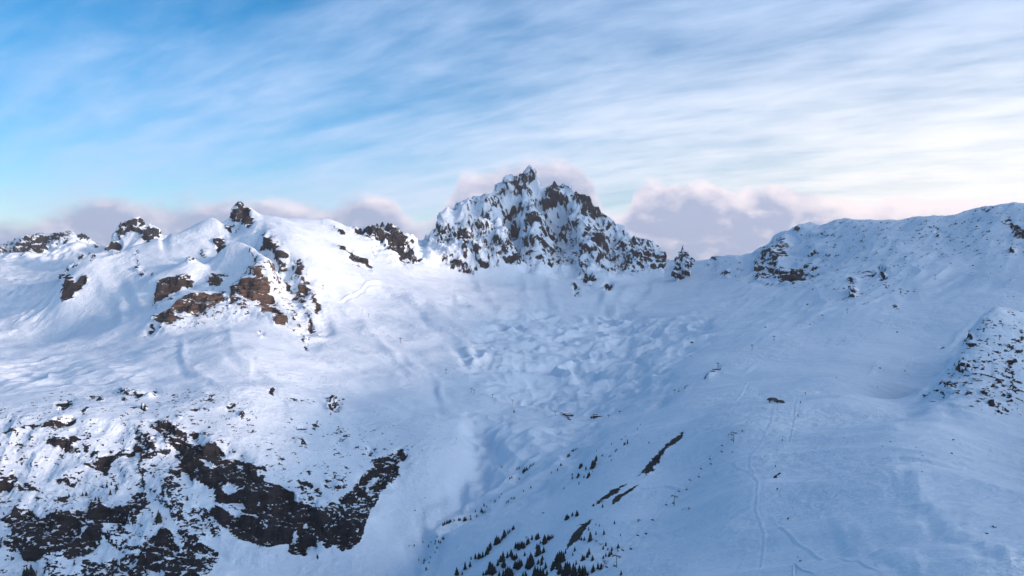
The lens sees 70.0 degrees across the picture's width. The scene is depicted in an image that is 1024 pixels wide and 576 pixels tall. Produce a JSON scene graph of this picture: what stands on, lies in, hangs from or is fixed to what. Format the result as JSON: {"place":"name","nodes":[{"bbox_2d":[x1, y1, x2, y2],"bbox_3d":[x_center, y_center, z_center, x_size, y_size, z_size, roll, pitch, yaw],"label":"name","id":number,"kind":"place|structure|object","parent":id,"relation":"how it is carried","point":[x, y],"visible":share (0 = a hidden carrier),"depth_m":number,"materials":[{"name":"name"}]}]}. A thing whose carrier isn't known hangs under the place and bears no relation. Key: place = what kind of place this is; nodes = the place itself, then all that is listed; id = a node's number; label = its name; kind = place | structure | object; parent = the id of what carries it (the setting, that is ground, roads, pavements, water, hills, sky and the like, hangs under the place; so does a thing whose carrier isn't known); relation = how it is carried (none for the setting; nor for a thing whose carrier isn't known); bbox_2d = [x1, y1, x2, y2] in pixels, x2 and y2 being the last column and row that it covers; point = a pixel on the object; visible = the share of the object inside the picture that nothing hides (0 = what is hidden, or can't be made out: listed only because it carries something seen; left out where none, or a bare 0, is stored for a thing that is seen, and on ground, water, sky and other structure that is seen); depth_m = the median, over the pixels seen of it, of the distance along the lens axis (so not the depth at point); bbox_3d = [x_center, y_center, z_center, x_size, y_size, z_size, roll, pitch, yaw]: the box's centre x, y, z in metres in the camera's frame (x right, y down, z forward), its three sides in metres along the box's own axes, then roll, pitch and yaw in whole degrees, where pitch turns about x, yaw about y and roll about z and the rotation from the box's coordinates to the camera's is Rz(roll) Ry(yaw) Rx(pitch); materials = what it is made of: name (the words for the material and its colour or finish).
{"place":"outdoors","nodes":[
{"label":"outdoors","id":0,"kind":"place"},
{"bbox_2d":[0,217,167,290],"bbox_3d":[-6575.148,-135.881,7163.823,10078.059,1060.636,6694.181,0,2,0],"label":"mountain","id":1,"kind":"structure","parent":0,"point":[33,259],"depth_m":5168.94,"materials":[{"name":"white snow"}]},
{"bbox_2d":[0,201,416,377],"bbox_3d":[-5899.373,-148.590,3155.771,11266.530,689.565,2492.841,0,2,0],"label":"mountain massif","id":2,"kind":"structure","parent":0,"point":[242,276],"depth_m":2713.74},
{"bbox_2d":[0,396,417,575],"bbox_3d":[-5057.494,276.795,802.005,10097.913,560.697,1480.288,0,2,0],"label":"cliff","id":3,"kind":"structure","parent":0,"point":[266,490],"depth_m":1251.76,"materials":[{"name":"white snow"}]},
{"bbox_2d":[23,567,28,575],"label":"pine tree","id":4,"kind":"object","parent":3,"relation":"on","point":[26,571],"visible":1,"depth_m":1100.69,"materials":[{"name":"green plant"}]},
{"bbox_2d":[27,565,32,575],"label":"pine tree","id":5,"kind":"object","parent":3,"relation":"on","point":[30,572],"visible":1,"depth_m":1100.79,"materials":[{"name":"green plant"}]},
{"bbox_2d":[155,510,162,523],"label":"pine tree","id":6,"kind":"object","parent":3,"relation":"on","point":[158,517],"visible":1,"depth_m":1177.16,"materials":[{"name":"green plant"}]},
{"bbox_2d":[0,265,1023,575],"bbox_3d":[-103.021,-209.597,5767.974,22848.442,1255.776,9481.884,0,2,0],"label":"valley","id":7,"kind":"structure","parent":0,"point":[534,359],"depth_m":1630.21,"materials":[{"name":"white snow"}]},
{"bbox_2d":[671,245,695,280],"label":"rock pinnacle","id":8,"kind":"object","parent":7,"relation":"on","point":[684,261],"visible":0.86,"depth_m":3549.47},
{"bbox_2d":[0,0,1023,260],"label":"sky","id":9,"kind":"structure","parent":0,"point":[710,128],"materials":[{"name":"blue"}]},
{"bbox_2d":[410,165,674,290],"bbox_3d":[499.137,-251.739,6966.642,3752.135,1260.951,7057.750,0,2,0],"label":"mountain","id":10,"kind":"structure","parent":0,"point":[525,229],"depth_m":4115.32,"materials":[{"name":"white snow"}]},
{"bbox_2d":[415,389,1023,575],"bbox_3d":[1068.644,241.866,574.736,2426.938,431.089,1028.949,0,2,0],"label":"hillside","id":11,"kind":"structure","parent":0,"point":[854,494],"depth_m":688.30,"materials":[{"name":"white snow"}]},
{"bbox_2d":[487,561,491,574],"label":"pine tree","id":12,"kind":"object","parent":11,"relation":"on","point":[489,567],"visible":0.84,"depth_m":891.15,"materials":[{"name":"green plant"}]},
{"bbox_2d":[489,563,493,575],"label":"pine tree","id":13,"kind":"object","parent":11,"relation":"on","point":[491,571],"visible":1,"depth_m":884.57,"materials":[{"name":"green plant"}]},
{"bbox_2d":[501,557,506,567],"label":"pine tree","id":14,"kind":"object","parent":11,"relation":"on","point":[503,565],"visible":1,"depth_m":879.68,"materials":[{"name":"green plant"}]},
{"bbox_2d":[516,559,520,569],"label":"pine tree","id":15,"kind":"object","parent":11,"relation":"on","point":[518,567],"visible":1,"depth_m":843.50,"materials":[{"name":"green plant"}]},
{"bbox_2d":[525,552,533,568],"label":"pine tree","id":16,"kind":"object","parent":11,"relation":"on","point":[531,564],"visible":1,"depth_m":822.25,"materials":[{"name":"green plant"}]},
{"bbox_2d":[535,544,540,555],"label":"pine tree","id":17,"kind":"object","parent":11,"relation":"on","point":[538,551],"visible":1,"depth_m":842.90,"materials":[{"name":"green plant"}]},
{"bbox_2d":[541,535,547,544],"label":"pine tree","id":18,"kind":"object","parent":11,"relation":"on","point":[544,542],"visible":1,"depth_m":871.11,"materials":[{"name":"green plant"}]},
{"bbox_2d":[550,562,554,570],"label":"pine tree","id":19,"kind":"object","parent":11,"relation":"on","point":[552,568],"visible":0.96,"depth_m":747.88,"materials":[{"name":"green plant"}]},
{"bbox_2d":[556,550,561,563],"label":"pine tree","id":20,"kind":"object","parent":11,"relation":"on","point":[559,556],"visible":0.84,"depth_m":754.23,"materials":[{"name":"green plant"}]},
{"bbox_2d":[556,562,562,574],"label":"pine tree","id":21,"kind":"object","parent":11,"relation":"on","point":[558,572],"visible":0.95,"depth_m":711.65,"materials":[{"name":"green plant"}]},
{"bbox_2d":[561,551,565,562],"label":"pine tree","id":22,"kind":"object","parent":11,"relation":"on","point":[563,559],"visible":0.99,"depth_m":750.51,"materials":[{"name":"green plant"}]},
{"bbox_2d":[563,561,569,575],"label":"pine tree","id":23,"kind":"object","parent":11,"relation":"on","point":[566,571],"visible":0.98,"depth_m":698.90,"materials":[{"name":"green plant"}]},
{"bbox_2d":[570,562,575,575],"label":"pine tree","id":24,"kind":"object","parent":11,"relation":"on","point":[572,573],"visible":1,"depth_m":689.41,"materials":[{"name":"green plant"}]},
{"bbox_2d":[581,565,586,575],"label":"pine tree","id":25,"kind":"object","parent":11,"relation":"on","point":[584,573],"visible":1,"depth_m":682.21,"materials":[{"name":"green plant"}]},
{"bbox_2d":[767,397,777,402],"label":"chairlift station","id":26,"kind":"object","parent":11,"relation":"on","point":[774,399],"visible":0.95,"depth_m":1083.97,"materials":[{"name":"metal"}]},
{"bbox_2d":[670,202,1023,363],"bbox_3d":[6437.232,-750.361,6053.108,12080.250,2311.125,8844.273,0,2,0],"label":"mountain ridge","id":27,"kind":"structure","parent":0,"point":[777,283],"depth_m":2306.56,"materials":[{"name":"white snow"}]},
{"bbox_2d":[912,307,1023,449],"bbox_3d":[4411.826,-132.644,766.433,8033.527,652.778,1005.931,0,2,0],"label":"mountain spur","id":28,"kind":"structure","parent":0,"point":[972,395],"depth_m":953.52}
]}

